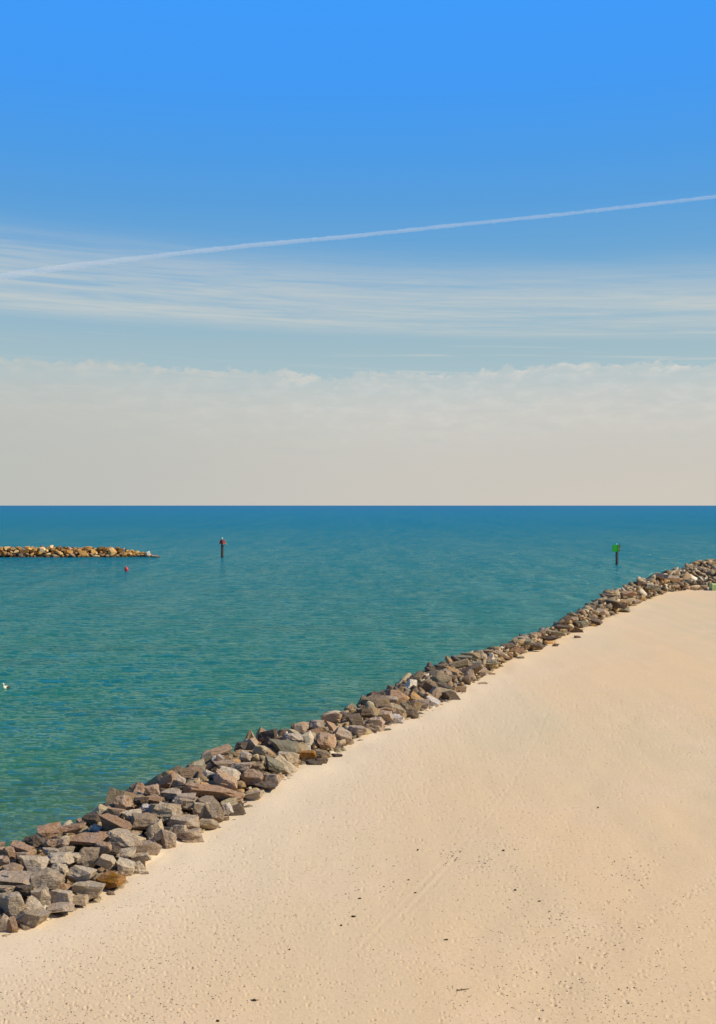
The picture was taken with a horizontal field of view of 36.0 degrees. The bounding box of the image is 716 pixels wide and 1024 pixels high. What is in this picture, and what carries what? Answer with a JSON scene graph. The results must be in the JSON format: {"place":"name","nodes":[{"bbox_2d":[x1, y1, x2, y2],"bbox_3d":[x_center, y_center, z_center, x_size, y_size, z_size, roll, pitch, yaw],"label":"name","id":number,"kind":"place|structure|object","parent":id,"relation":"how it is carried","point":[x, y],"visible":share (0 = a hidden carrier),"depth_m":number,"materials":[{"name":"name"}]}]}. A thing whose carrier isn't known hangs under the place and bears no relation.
{"place":"outdoors","nodes":[
{"label":"outdoors","id":0,"kind":"place"},
{"bbox_2d":[0,589,715,1023],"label":"sand","id":1,"kind":"structure","parent":0,"point":[628,677],"depth_m":28.44,"materials":[{"name":"beige sand"}]},
{"bbox_2d":[316,758,328,763],"bbox_3d":[-1.377,9.348,41.191,0.498,0.253,0.298,5,-1,-17],"label":"loose stone","id":2,"kind":"object","parent":1,"relation":"on","point":[324,761],"visible":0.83,"depth_m":41.10,"materials":[{"name":"stone"}]},
{"bbox_2d":[331,753,342,756],"bbox_3d":[-0.790,9.414,42.532,0.474,0.152,0.284,5,-1,-17],"label":"loose stone","id":3,"kind":"object","parent":1,"relation":"on","point":[336,755],"visible":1,"depth_m":42.44,"materials":[{"name":"grey stone"}]},
{"bbox_2d":[0,646,713,1023],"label":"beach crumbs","id":4,"kind":"object","parent":1,"relation":"on","point":[372,922],"visible":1,"depth_m":24.15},
{"bbox_2d":[0,559,715,936],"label":"rock jetty","id":5,"kind":"object","parent":1,"relation":"on","point":[44,867],"visible":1,"depth_m":35.78,"materials":[{"name":"stone"}]},
{"bbox_2d":[709,583,715,590],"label":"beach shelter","id":6,"kind":"object","parent":1,"relation":"on","point":[712,586],"visible":1,"depth_m":124.99,"materials":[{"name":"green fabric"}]},
{"bbox_2d":[0,506,715,846],"bbox_3d":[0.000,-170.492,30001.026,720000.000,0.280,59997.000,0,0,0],"label":"sea","id":7,"kind":"structure","parent":0,"point":[190,644],"depth_m":116.10,"materials":[{"name":"liquid"}]},
{"bbox_2d":[0,545,159,557],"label":"breakwater","id":8,"kind":"object","parent":7,"relation":"in","point":[52,551],"visible":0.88,"depth_m":232.82,"materials":[{"name":"brown stone"}]},
{"bbox_2d":[219,537,226,556],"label":"channel marker","id":9,"kind":"object","parent":7,"relation":"in","point":[222,542],"visible":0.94,"depth_m":230.58,"materials":[{"name":"wood"}]},
{"bbox_2d":[612,543,619,564],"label":"channel marker","id":10,"kind":"object","parent":7,"relation":"in","point":[616,548],"visible":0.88,"depth_m":201.98,"materials":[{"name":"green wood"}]},
{"bbox_2d":[0,0,715,505],"label":"sky","id":11,"kind":"structure","parent":0,"point":[253,252],"materials":[{"name":"blue"}]}
]}

